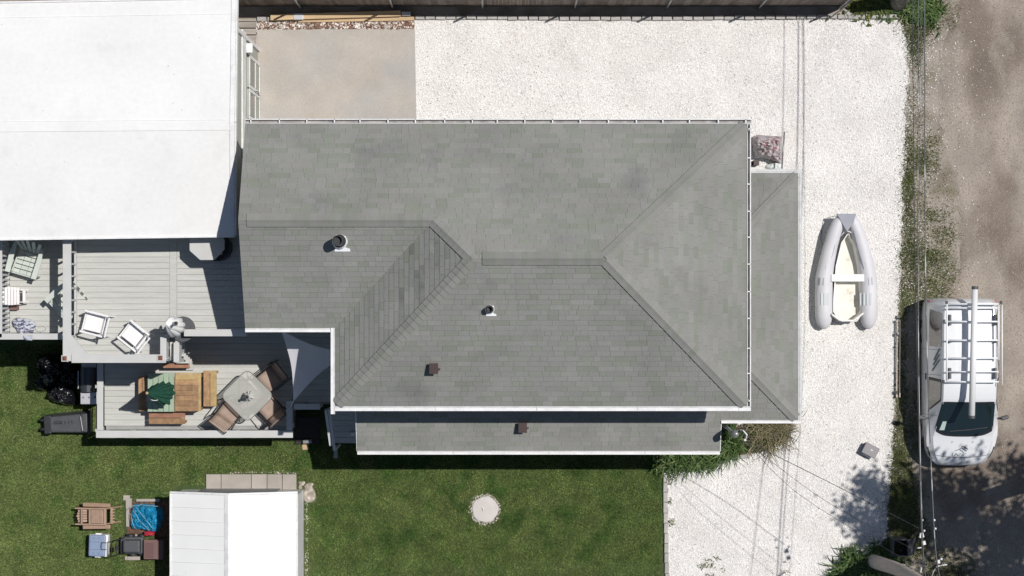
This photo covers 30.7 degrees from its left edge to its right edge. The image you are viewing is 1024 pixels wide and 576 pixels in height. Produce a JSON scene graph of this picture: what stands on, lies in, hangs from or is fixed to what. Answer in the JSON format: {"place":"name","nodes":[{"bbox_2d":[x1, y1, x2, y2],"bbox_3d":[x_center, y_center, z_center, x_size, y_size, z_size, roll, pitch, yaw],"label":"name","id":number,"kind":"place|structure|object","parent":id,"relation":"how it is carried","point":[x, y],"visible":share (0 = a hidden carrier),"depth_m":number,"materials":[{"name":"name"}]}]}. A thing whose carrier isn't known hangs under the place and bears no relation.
{"place":"outdoors","nodes":[
{"label":"outdoors","id":0,"kind":"place"},
{"bbox_2d":[0,339,664,575],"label":"lawn","id":1,"kind":"structure","parent":0,"point":[323,433],"depth_m":50.00,"materials":[{"name":"plant"}]},
{"bbox_2d":[0,240,73,339],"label":"deck","id":2,"kind":"structure","parent":1,"relation":"on","point":[37,309],"depth_m":47.00,"materials":[{"name":"paint"}]},
{"bbox_2d":[2,287,28,304],"bbox_3d":[-12.391,0.199,46.738,0.620,0.536,0.452,0,90,0],"label":"slatted side table","id":3,"kind":"object","parent":2,"relation":"on","point":[6,296],"visible":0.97,"depth_m":46.47,"materials":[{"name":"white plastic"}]},
{"bbox_2d":[12,318,35,340],"bbox_3d":[-12.184,1.011,46.460,0.858,1.040,0.458,17,90,0],"label":"striped towel","id":4,"kind":"object","parent":2,"relation":"on","point":[22,325],"visible":0.94,"depth_m":46.84,"materials":[{"name":"white fabric"}]},
{"bbox_2d":[5,240,46,279],"bbox_3d":[-12.104,-0.759,46.548,0.840,0.905,0.934,16,90,0],"label":"adirondack chair","id":5,"kind":"object","parent":2,"relation":"on","point":[37,265],"visible":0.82,"depth_m":46.63,"materials":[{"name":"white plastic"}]},
{"bbox_2d":[44,281,88,320],"bbox_3d":[-11.033,0.278,46.548,0.934,0.905,0.840,-42,90,0],"label":"adirondack chair","id":6,"kind":"object","parent":2,"relation":"on","point":[49,299],"visible":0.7,"depth_m":46.63,"materials":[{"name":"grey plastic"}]},
{"bbox_2d":[35,375,49,390],"bbox_3d":[-12.567,2.534,49.777,0.404,0.445,0.539,-23,90,0],"label":"trash bag","id":7,"kind":"object","parent":1,"relation":"on","point":[40,385],"visible":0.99,"depth_m":49.69,"materials":[{"name":"black plastic"}]},
{"bbox_2d":[36,354,63,386],"bbox_3d":[-12.285,2.221,49.589,0.888,0.822,0.922,0,90,0],"label":"trash bag","id":8,"kind":"object","parent":1,"relation":"on","point":[49,367],"visible":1,"depth_m":49.47,"materials":[{"name":"black plastic"}]},
{"bbox_2d":[48,381,79,405],"bbox_3d":[-11.987,2.790,49.680,0.873,0.641,0.741,0,90,0],"label":"trash bag","id":9,"kind":"object","parent":1,"relation":"on","point":[63,393],"visible":1,"depth_m":49.59,"materials":[{"name":"black plastic"}]},
{"bbox_2d":[40,410,92,433],"bbox_3d":[-11.899,3.604,49.669,1.340,0.662,0.610,-3,90,0],"label":"wheelie bin","id":10,"kind":"object","parent":1,"relation":"on","point":[74,422],"visible":1,"depth_m":49.46,"materials":[{"name":"grey plastic"}]},
{"bbox_2d":[59,362,79,385],"bbox_3d":[-11.796,2.241,49.672,0.628,0.657,0.806,0,90,0],"label":"trash bag","id":11,"kind":"object","parent":1,"relation":"on","point":[69,374],"visible":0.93,"depth_m":49.57,"materials":[{"name":"black plastic"}]},
{"bbox_2d":[78,363,96,403],"bbox_3d":[-11.153,2.518,49.405,0.491,1.090,1.082,0,90,0],"label":"gas grill","id":12,"kind":"object","parent":1,"relation":"on","point":[88,382],"visible":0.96,"depth_m":48.98,"materials":[{"name":"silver metal"}]},
{"bbox_2d":[75,502,121,528],"bbox_3d":[-11.066,6.043,49.652,1.236,0.673,0.709,0,90,0],"label":"resin lounger","id":13,"kind":"object","parent":1,"relation":"on","point":[94,516],"visible":1,"depth_m":49.44,"materials":[{"name":"brown plastic"}]},
{"bbox_2d":[88,533,109,557],"bbox_3d":[-10.988,6.843,49.739,0.505,0.501,0.650,2,90,0],"label":"wheeled cooler","id":14,"kind":"object","parent":1,"relation":"on","point":[99,545],"visible":1,"depth_m":49.53,"materials":[{"name":"blue plastic"}]},
{"bbox_2d":[111,534,146,556],"bbox_3d":[-10.148,6.857,49.543,0.794,0.910,0.560,0,90,0],"label":"lawn mower","id":15,"kind":"object","parent":1,"relation":"on","point":[132,544],"visible":1,"depth_m":49.51,"materials":[{"name":"grey plastic"}]},
{"bbox_2d":[136,499,159,501],"bbox_3d":[-9.743,5.679,49.957,0.620,0.085,0.070,0,90,0],"label":"concrete block","id":16,"kind":"object","parent":1,"relation":"on","point":[147,500],"depth_m":49.91,"materials":[{"name":"grey concrete"}]},
{"bbox_2d":[127,500,169,574],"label":"bare soil","id":17,"kind":"structure","parent":1,"relation":"on","point":[163,532],"depth_m":49.99,"materials":[{"name":"brown soil"}]},
{"bbox_2d":[126,508,129,526],"bbox_3d":[-10.286,6.114,49.963,0.090,0.074,0.550,0,90,0],"label":"concrete block","id":18,"kind":"object","parent":17,"relation":"on","point":[127,518],"depth_m":49.93,"materials":[{"name":"grey concrete"}]},
{"bbox_2d":[126,498,131,507],"bbox_3d":[-10.257,5.757,49.961,0.160,0.077,0.260,0,90,0],"label":"concrete block","id":19,"kind":"object","parent":17,"relation":"on","point":[129,503],"depth_m":49.92,"materials":[{"name":"grey concrete"}]},
{"bbox_2d":[128,504,163,531],"bbox_3d":[-9.767,6.140,49.791,0.918,0.417,0.815,0,90,0],"label":"blue tarp","id":20,"kind":"object","parent":17,"relation":"on","point":[148,517],"visible":1,"depth_m":49.77,"materials":[{"name":"plastic"}]},
{"bbox_2d":[144,539,165,558],"bbox_3d":[-9.525,6.948,49.755,0.510,0.431,0.530,0,90,0],"label":"storage bin","id":21,"kind":"object","parent":17,"relation":"on","point":[154,548],"visible":1,"depth_m":49.55,"materials":[{"name":"brown plastic"}]},
{"bbox_2d":[170,488,303,575],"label":"garden shed","id":22,"kind":"structure","parent":1,"relation":"on","point":[237,532],"depth_m":48.28,"materials":[{"name":"grey"}]},
{"bbox_2d":[199,488,240,492],"bbox_3d":[-7.750,5.385,49.280,1.020,1.360,0.040,0,90,0],"label":"door","id":23,"kind":"structure","parent":22,"relation":"in","point":[204,489],"depth_m":49.46,"materials":[{"name":"grey"}]},
{"bbox_2d":[237,488,280,492],"bbox_3d":[-6.700,5.385,49.280,1.020,1.360,0.040,0,90,0],"label":"door","id":24,"kind":"structure","parent":22,"relation":"in","point":[242,490],"depth_m":49.46,"materials":[{"name":"grey"}]},
{"bbox_2d":[206,474,295,489],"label":"path slabs","id":25,"kind":"structure","parent":1,"relation":"on","point":[254,481],"depth_m":49.95,"materials":[{"name":"beige concrete"}]},
{"bbox_2d":[304,502,308,575],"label":"shed side stones","id":26,"kind":"object","parent":1,"relation":"on","point":[306,540],"visible":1,"depth_m":49.98,"materials":[{"name":"grey gravel"}]},
{"bbox_2d":[303,485,315,502],"bbox_3d":[-5.420,5.489,49.970,0.354,0.060,0.527,0,90,0],"label":"flat stone","id":27,"kind":"object","parent":1,"relation":"on","point":[309,494],"visible":1,"depth_m":49.95,"materials":[{"name":"beige stone"}]},
{"bbox_2d":[295,407,355,457],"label":"landing deck","id":28,"kind":"structure","parent":1,"relation":"on","point":[341,427],"depth_m":49.10,"materials":[{"name":"paint"}]},
{"bbox_2d":[468,494,500,526],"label":"lid rim chips","id":29,"kind":"object","parent":1,"relation":"on","point":[498,514],"visible":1,"depth_m":49.97,"materials":[{"name":"beige concrete"}]},
{"bbox_2d":[472,496,498,522],"bbox_3d":[-0.715,5.925,49.945,0.721,0.110,0.716,0,90,0],"label":"septic lid","id":30,"kind":"object","parent":1,"relation":"on","point":[485,509],"visible":1,"depth_m":49.94,"materials":[{"name":"white concrete"}]},
{"bbox_2d":[0,0,961,575],"bbox_3d":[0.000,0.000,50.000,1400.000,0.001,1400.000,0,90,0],"label":"ground","id":31,"kind":"structure","parent":0,"point":[932,104],"depth_m":50.00,"materials":[{"name":"soil"}]},
{"bbox_2d":[0,0,259,240],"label":"annex building","id":32,"kind":"structure","parent":31,"relation":"on","point":[122,119],"depth_m":44.83,"materials":[{"name":"white"}]},
{"bbox_2d":[247,54,259,95],"bbox_3d":[-6.722,-5.525,48.950,0.155,2.000,0.950,0,90,0],"label":"door","id":33,"kind":"structure","parent":32,"relation":"in","point":[253,66],"depth_m":48.68,"materials":[{"name":"white"}]},
{"bbox_2d":[247,88,259,118],"bbox_3d":[-6.767,-4.740,48.950,0.067,2.000,0.780,0,90,0],"label":"door","id":34,"kind":"structure","parent":32,"relation":"in","point":[253,100],"depth_m":48.57,"materials":[{"name":"white"}]},
{"bbox_2d":[61,228,269,362],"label":"deck","id":35,"kind":"structure","parent":31,"relation":"on","point":[151,285],"depth_m":46.40,"materials":[{"name":"paint"}]},
{"bbox_2d":[79,310,115,337],"bbox_3d":[-10.201,0.886,45.950,0.716,0.909,0.570,14,90,0],"label":"patio chair","id":36,"kind":"object","parent":35,"relation":"on","point":[93,322],"visible":1,"depth_m":45.97,"materials":[{"name":"white plastic"}]},
{"bbox_2d":[117,320,155,353],"bbox_3d":[-9.246,1.205,45.950,0.716,0.909,0.570,38,90,0],"label":"patio chair","id":37,"kind":"object","parent":35,"relation":"on","point":[133,333],"visible":1,"depth_m":45.97,"materials":[{"name":"white plastic"}]},
{"bbox_2d":[165,316,184,337],"bbox_3d":[-8.087,0.956,44.854,0.378,0.934,0.542,13,90,0],"label":"closed umbrella","id":38,"kind":"object","parent":35,"relation":"on","point":[176,330],"visible":0.96,"depth_m":44.75,"materials":[{"name":"white fabric"}]},
{"bbox_2d":[160,335,193,369],"bbox_3d":[-8.418,1.631,47.156,0.533,3.568,1.040,0,90,0],"label":"deck stair","id":39,"kind":"object","parent":35,"relation":"attached to","point":[181,355],"visible":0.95,"depth_m":45.95,"materials":[{"name":"paint"}]},
{"bbox_2d":[173,316,194,341],"bbox_3d":[-8.060,1.004,46.035,0.620,0.725,0.620,0,90,0],"label":"round side table","id":40,"kind":"object","parent":35,"relation":"on","point":[189,323],"visible":0.45,"depth_m":45.68,"materials":[{"name":"grey plastic"}]},
{"bbox_2d":[189,237,224,259],"bbox_3d":[-7.436,-1.043,45.950,0.858,0.900,0.722,0,90,0],"label":"octagonal table","id":41,"kind":"object","parent":35,"relation":"on","point":[207,248],"visible":0.66,"depth_m":45.50,"materials":[{"name":"paint"}]},
{"bbox_2d":[211,237,231,260],"bbox_3d":[-7.276,-0.995,46.117,0.680,0.560,0.680,0,90,0],"label":"round tub","id":42,"kind":"object","parent":35,"relation":"on","point":[227,251],"visible":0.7,"depth_m":45.90,"materials":[{"name":"black plastic"}]},
{"bbox_2d":[95,332,330,437],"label":"deck","id":43,"kind":"structure","parent":31,"relation":"on","point":[231,359],"depth_m":49.00,"materials":[{"name":"paint"}]},
{"bbox_2d":[138,376,147,410],"bbox_3d":[-9.633,2.756,48.801,0.187,0.399,0.903,0,90,0],"label":"bench","id":44,"kind":"object","parent":43,"relation":"on","point":[141,393],"visible":0.98,"depth_m":48.60,"materials":[{"name":"brown wood"}]},
{"bbox_2d":[145,381,175,405],"bbox_3d":[-8.901,2.696,47.595,0.645,2.814,0.647,0,90,0],"label":"umbrella","id":45,"kind":"object","parent":43,"relation":"on","point":[162,393],"visible":1,"depth_m":47.15,"materials":[{"name":"green fabric"}]},
{"bbox_2d":[149,412,186,423],"bbox_3d":[-8.979,3.382,48.785,0.944,0.430,0.312,0,90,0],"label":"bench","id":46,"kind":"object","parent":43,"relation":"on","point":[166,417],"visible":0.98,"depth_m":48.57,"materials":[{"name":"red wood"}]},
{"bbox_2d":[148,373,203,411],"bbox_3d":[-8.728,2.696,48.629,1.379,0.742,1.006,0,90,0],"label":"dining table","id":47,"kind":"object","parent":43,"relation":"on","point":[187,384],"visible":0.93,"depth_m":48.26,"materials":[{"name":"brown wood"}]},
{"bbox_2d":[163,362,189,367],"bbox_3d":[-8.732,1.959,48.774,0.680,0.451,0.243,0,90,0],"label":"bench","id":48,"kind":"object","parent":43,"relation":"on","point":[176,365],"visible":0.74,"depth_m":48.55,"materials":[{"name":"red wood"}]},
{"bbox_2d":[203,371,218,405],"bbox_3d":[-7.855,2.615,48.774,0.340,0.452,0.929,0,90,0],"label":"bench","id":49,"kind":"object","parent":43,"relation":"on","point":[209,388],"visible":0.99,"depth_m":48.55,"materials":[{"name":"brown wood"}]},
{"bbox_2d":[207,394,246,433],"bbox_3d":[-7.396,3.286,48.557,0.667,0.898,0.808,37,90,0],"label":"sling chair","id":50,"kind":"object","parent":43,"relation":"on","point":[224,418],"visible":0.94,"depth_m":48.59,"materials":[{"name":"beige fabric"}]},
{"bbox_2d":[223,371,271,419],"bbox_3d":[-6.849,2.786,48.641,1.005,0.723,1.005,45,90,0],"label":"glass table","id":51,"kind":"object","parent":43,"relation":"on","point":[247,391],"visible":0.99,"depth_m":48.29,"materials":[{"name":"grey"}]},
{"bbox_2d":[244,391,254,400],"bbox_3d":[-6.776,2.784,48.294,0.263,1.409,0.263,-23,90,0],"label":"umbrella","id":52,"kind":"object","parent":51,"relation":"on","point":[249,395],"visible":1,"depth_m":48.00,"materials":[{"name":"fabric"}]},
{"bbox_2d":[251,391,285,428],"bbox_3d":[-6.292,3.158,48.557,0.667,0.898,0.808,-42,90,0],"label":"sling chair","id":53,"kind":"object","parent":43,"relation":"on","point":[272,411],"visible":0.95,"depth_m":48.60,"materials":[{"name":"beige fabric"}]},
{"bbox_2d":[253,359,291,396],"bbox_3d":[-6.244,2.341,48.557,0.808,0.898,0.667,-38,90,0],"label":"sling chair","id":54,"kind":"object","parent":43,"relation":"on","point":[273,376],"visible":0.94,"depth_m":48.60,"materials":[{"name":"brown fabric"}]},
{"bbox_2d":[238,19,256,43],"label":"plank platform","id":55,"kind":"structure","parent":31,"relation":"on","point":[251,34],"depth_m":49.86,"materials":[{"name":"beige wood"}]},
{"bbox_2d":[257,29,415,118],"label":"concrete slab","id":56,"kind":"structure","parent":31,"relation":"on","point":[338,74],"depth_m":49.97,"materials":[{"name":"beige concrete"}]},
{"bbox_2d":[270,10,413,22],"bbox_3d":[-4.537,-7.248,49.892,3.843,0.215,0.253,-1,90,0],"label":"timber stack","id":57,"kind":"object","parent":31,"relation":"on","point":[351,16],"visible":1,"depth_m":49.80,"materials":[{"name":"brown wood"}]},
{"bbox_2d":[238,119,801,455],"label":"house","id":58,"kind":"structure","parent":31,"relation":"on","point":[535,287],"depth_m":43.92,"materials":[{"name":"grey"}]},
{"bbox_2d":[282,332,330,409],"bbox_3d":[-4.924,1.894,47.572,1.682,2.957,2.504,0,90,0],"label":"shade sail","id":59,"kind":"object","parent":58,"relation":"attached to","point":[309,363],"visible":0.91,"depth_m":46.80,"materials":[{"name":"fabric"}]},
{"bbox_2d":[745,441,905,560],"bbox_3d":[7.485,5.230,45.210,4.669,1.229,0.270,37,90,0],"label":"service wire","id":60,"kind":"object","parent":58,"relation":"attached to","point":[815,505],"visible":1,"depth_m":45.40,"materials":[{"name":"grey"}]},
{"bbox_2d":[746,441,911,548],"bbox_3d":[7.593,5.056,45.210,4.634,1.228,0.178,33,90,0],"label":"service wire","id":61,"kind":"object","parent":58,"relation":"attached to","point":[826,501],"visible":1,"depth_m":45.40,"materials":[{"name":"grey"}]},
{"bbox_2d":[747,441,917,527],"bbox_3d":[7.705,4.727,45.210,4.493,1.233,0.025,27,90,0],"label":"service wire","id":62,"kind":"object","parent":58,"relation":"attached to","point":[841,488],"visible":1,"depth_m":45.25,"materials":[{"name":"grey"}]},
{"bbox_2d":[239,0,852,9],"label":"privacy fence","id":63,"kind":"object","parent":31,"relation":"on","point":[759,4],"visible":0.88,"depth_m":49.54,"materials":[{"name":"brown wood"}]},
{"bbox_2d":[257,10,897,20],"bbox_3d":[1.755,-7.268,49.958,17.162,0.104,0.252,0,90,0],"label":"paver edging","id":64,"kind":"object","parent":31,"relation":"on","point":[654,18],"visible":1,"depth_m":49.92,"materials":[{"name":"grey concrete"}]},
{"bbox_2d":[255,19,909,575],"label":"gravel yard","id":65,"kind":"structure","parent":31,"relation":"on","point":[731,468],"depth_m":49.99,"materials":[{"name":"white gravel"}]},
{"bbox_2d":[257,21,413,29],"bbox_3d":[-4.716,-7.063,49.988,4.209,0.001,0.283,0,90,0],"label":"mulch strip","id":66,"kind":"object","parent":65,"relation":"on","point":[333,27],"visible":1,"depth_m":49.99,"materials":[{"name":"brown wood"}]},
{"bbox_2d":[257,20,414,29],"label":"wood chips","id":67,"kind":"object","parent":66,"relation":"on","point":[291,25],"visible":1,"depth_m":49.96,"materials":[{"name":"brown wood"}]},
{"bbox_2d":[606,20,790,575],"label":"gravel weeds","id":68,"kind":"object","parent":65,"relation":"on","point":[674,523],"visible":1,"depth_m":49.97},
{"bbox_2d":[660,423,773,467],"bbox_3d":[5.659,4.130,49.986,3.579,0.001,0.987,-10,90,0],"label":"planting bed","id":69,"kind":"object","parent":65,"relation":"on","point":[739,426],"visible":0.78,"depth_m":49.99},
{"bbox_2d":[646,455,680,479],"bbox_3d":[4.064,4.648,49.803,1.000,0.394,1.085,0,90,0],"label":"strappy plant","id":70,"kind":"object","parent":69,"relation":"on","point":[658,464],"visible":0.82,"depth_m":49.84,"materials":[{"name":"green plant"}]},
{"bbox_2d":[652,455,695,487],"bbox_3d":[4.330,4.608,49.702,1.300,0.596,1.486,0,90,0],"label":"strappy plant","id":71,"kind":"object","parent":69,"relation":"on","point":[671,459],"visible":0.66,"depth_m":49.72,"materials":[{"name":"green plant"}]},
{"bbox_2d":[667,455,709,483],"bbox_3d":[4.764,4.643,49.735,1.272,0.530,1.231,31,90,0],"label":"strappy plant","id":72,"kind":"object","parent":69,"relation":"on","point":[691,459],"visible":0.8,"depth_m":49.75,"materials":[{"name":"green plant"}]},
{"bbox_2d":[683,455,719,481],"bbox_3d":[5.083,4.550,49.783,1.081,0.434,1.230,0,90,0],"label":"strappy plant","id":73,"kind":"object","parent":69,"relation":"on","point":[697,467],"visible":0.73,"depth_m":49.76,"materials":[{"name":"green plant"}]},
{"bbox_2d":[686,446,731,476],"bbox_3d":[5.300,4.539,49.782,1.028,0.436,1.000,30,90,0],"label":"strappy plant","id":74,"kind":"object","parent":69,"relation":"on","point":[719,462],"visible":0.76,"depth_m":49.81,"materials":[{"name":"green plant"}]},
{"bbox_2d":[711,423,758,472],"bbox_3d":[5.849,4.232,49.689,1.385,0.622,1.531,-38,90,0],"label":"strappy plant","id":75,"kind":"object","parent":69,"relation":"on","point":[733,454],"visible":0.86,"depth_m":49.71,"materials":[{"name":"green plant"}]},
{"bbox_2d":[721,423,750,462],"bbox_3d":[5.797,4.016,49.733,1.281,0.534,1.379,-14,90,0],"label":"strappy plant","id":76,"kind":"object","parent":69,"relation":"on","point":[732,426],"visible":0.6,"depth_m":49.73,"materials":[{"name":"green plant"}]},
{"bbox_2d":[739,438,764,461],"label":"bed seedlings","id":77,"kind":"object","parent":69,"relation":"on","point":[752,448],"visible":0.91,"depth_m":49.96,"materials":[{"name":"green plant"}]},
{"bbox_2d":[734,423,802,469],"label":"ornamental grass","id":78,"kind":"object","parent":65,"relation":"on","point":[754,429],"depth_m":49.75,"materials":[{"name":"beige plant"}]},
{"bbox_2d":[752,132,784,168],"bbox_3d":[6.829,-3.656,49.665,0.835,0.630,0.979,0,90,0],"label":"floral cover","id":79,"kind":"object","parent":65,"relation":"on","point":[767,147],"visible":1,"depth_m":49.56,"materials":[{"name":"fabric"}]},
{"bbox_2d":[765,162,780,168],"bbox_3d":[7.013,-3.264,49.922,0.492,0.155,0.247,0,90,0],"label":"white sack","id":80,"kind":"object","parent":65,"relation":"on","point":[774,165],"visible":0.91,"depth_m":49.88,"materials":[{"name":"white"}]},
{"bbox_2d":[758,409,807,448],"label":"ornamental grass","id":81,"kind":"object","parent":65,"relation":"on","point":[789,429],"depth_m":49.77,"materials":[{"name":"plant"}]},
{"bbox_2d":[815,214,877,328],"bbox_3d":[8.907,-0.434,49.689,1.667,0.597,3.063,0,90,0],"label":"inflatable boat","id":82,"kind":"object","parent":65,"relation":"on","point":[853,298],"visible":1,"depth_m":49.56,"materials":[{"name":"grey rubber"}]},
{"bbox_2d":[861,442,879,458],"bbox_3d":[9.550,4.342,49.860,0.400,0.260,0.340,28,90,0],"label":"grey tote","id":83,"kind":"object","parent":65,"relation":"on","point":[869,450],"visible":1,"depth_m":49.73,"materials":[{"name":"grey plastic"}]},
{"bbox_2d":[663,473,668,575],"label":"lawn edging","id":84,"kind":"object","parent":31,"relation":"on","point":[665,520],"visible":1,"depth_m":49.93,"materials":[{"name":"white concrete"}]},
{"bbox_2d":[821,556,851,575],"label":"strappy plant","id":85,"kind":"object","parent":31,"relation":"on","point":[833,572],"visible":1,"depth_m":49.80,"materials":[{"name":"green plant"}]},
{"bbox_2d":[824,539,877,575],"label":"strappy plant","id":86,"kind":"object","parent":31,"relation":"on","point":[853,556],"visible":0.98,"depth_m":49.71,"materials":[{"name":"green plant"}]},
{"bbox_2d":[837,0,884,25],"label":"bush","id":87,"kind":"object","parent":31,"relation":"on","point":[855,8],"visible":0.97,"depth_m":49.87,"materials":[{"name":"green plant"}]},
{"bbox_2d":[838,548,887,575],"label":"strappy plant","id":88,"kind":"object","parent":31,"relation":"on","point":[871,573],"visible":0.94,"depth_m":49.72,"materials":[{"name":"green plant"}]},
{"bbox_2d":[853,0,889,26],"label":"bush","id":89,"kind":"object","parent":31,"relation":"on","point":[873,10],"visible":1,"depth_m":49.88,"materials":[{"name":"green plant"}]},
{"bbox_2d":[863,537,904,574],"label":"strappy plant","id":90,"kind":"object","parent":31,"relation":"on","point":[883,552],"visible":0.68,"depth_m":49.83,"materials":[{"name":"green plant"}]},
{"bbox_2d":[862,0,905,25],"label":"bush","id":91,"kind":"object","parent":31,"relation":"on","point":[886,5],"visible":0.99,"depth_m":49.88,"materials":[{"name":"green plant"}]},
{"bbox_2d":[865,554,921,575],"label":"kayak","id":92,"kind":"object","parent":31,"relation":"on","point":[883,564],"visible":1,"depth_m":48.03,"materials":[{"name":"grey plastic"}]},
{"bbox_2d":[912,0,923,575],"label":"overhead cable","id":93,"kind":"object","parent":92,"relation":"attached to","point":[915,289],"visible":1,"depth_m":44.32,"materials":[{"name":"grey plastic"}]},
{"bbox_2d":[917,0,925,575],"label":"overhead cable","id":94,"kind":"object","parent":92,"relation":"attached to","point":[917,285],"visible":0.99,"depth_m":45.13,"materials":[{"name":"black rubber"}]},
{"bbox_2d":[918,57,928,575],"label":"overhead cable","id":95,"kind":"object","parent":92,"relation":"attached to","point":[918,270],"visible":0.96,"depth_m":45.37,"materials":[{"name":"black rubber"}]},
{"bbox_2d":[881,545,907,575],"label":"strappy plant","id":96,"kind":"object","parent":31,"relation":"on","point":[901,561],"visible":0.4,"depth_m":49.86,"materials":[{"name":"green plant"}]},
{"bbox_2d":[896,320,900,396],"bbox_3d":[10.312,1.896,49.905,0.125,0.199,2.085,0,90,0],"label":"rail fence","id":97,"kind":"object","parent":31,"relation":"on","point":[899,356],"visible":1,"depth_m":49.84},
{"bbox_2d":[889,0,908,11],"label":"bare trunk","id":98,"kind":"object","parent":31,"relation":"on","point":[897,5],"visible":1,"depth_m":49.61,"materials":[{"name":"wood"}]},
{"bbox_2d":[888,536,915,556],"bbox_3d":[10.432,6.881,49.700,0.710,0.600,0.468,0,90,0],"label":"open bin","id":99,"kind":"object","parent":31,"relation":"on","point":[906,550],"visible":0.98,"depth_m":49.67,"materials":[{"name":"grey plastic"}]},
{"bbox_2d":[894,0,933,25],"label":"bush","id":100,"kind":"object","parent":31,"relation":"on","point":[907,11],"visible":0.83,"depth_m":49.87,"materials":[{"name":"green plant"}]},
{"bbox_2d":[859,0,990,575],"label":"verge weeds","id":101,"kind":"object","parent":31,"relation":"on","point":[902,491],"visible":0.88,"depth_m":49.98,"materials":[{"name":"green plant"}]},
{"bbox_2d":[907,0,949,37],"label":"bush","id":102,"kind":"object","parent":31,"relation":"on","point":[935,11],"visible":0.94,"depth_m":49.88,"materials":[{"name":"green plant"}]},
{"bbox_2d":[899,11,1002,562],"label":"strewn shells","id":103,"kind":"object","parent":31,"relation":"on","point":[923,169],"visible":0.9,"depth_m":49.99},
{"bbox_2d":[932,0,1023,575],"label":"lane","id":104,"kind":"structure","parent":31,"relation":"on","point":[1013,422],"depth_m":50.00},
{"bbox_2d":[919,298,1008,464],"bbox_3d":[11.830,2.485,49.100,2.372,1.820,4.430,0,90,0],"label":"white van","id":105,"kind":"object","parent":104,"relation":"on","point":[958,436],"visible":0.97,"depth_m":48.53,"materials":[{"name":"white paint"}]},
{"bbox_2d":[942,301,1002,384],"bbox_3d":[11.843,1.414,48.085,1.556,0.210,2.167,0,90,0],"label":"ladder rack","id":106,"kind":"object","parent":105,"relation":"on","point":[995,321],"visible":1,"depth_m":48.01,"materials":[{"name":"metal"}]},
{"bbox_2d":[968,286,977,418],"bbox_3d":[11.833,1.649,47.880,0.170,0.208,3.395,1,90,0],"label":"conduit tube","id":107,"kind":"object","parent":106,"relation":"on","point":[973,345],"visible":1,"depth_m":47.82,"materials":[{"name":"white plastic"}]},
{"bbox_2d":[938,0,1023,575],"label":"lane pebbles","id":108,"kind":"object","parent":104,"relation":"on","point":[1021,2],"visible":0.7,"depth_m":49.99,"materials":[{"name":"gravel"}]},
{"bbox_2d":[924,0,939,575],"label":"overhead cable","id":109,"kind":"object","parent":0,"point":[925,295],"visible":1,"depth_m":44.59,"materials":[{"name":"black rubber"}]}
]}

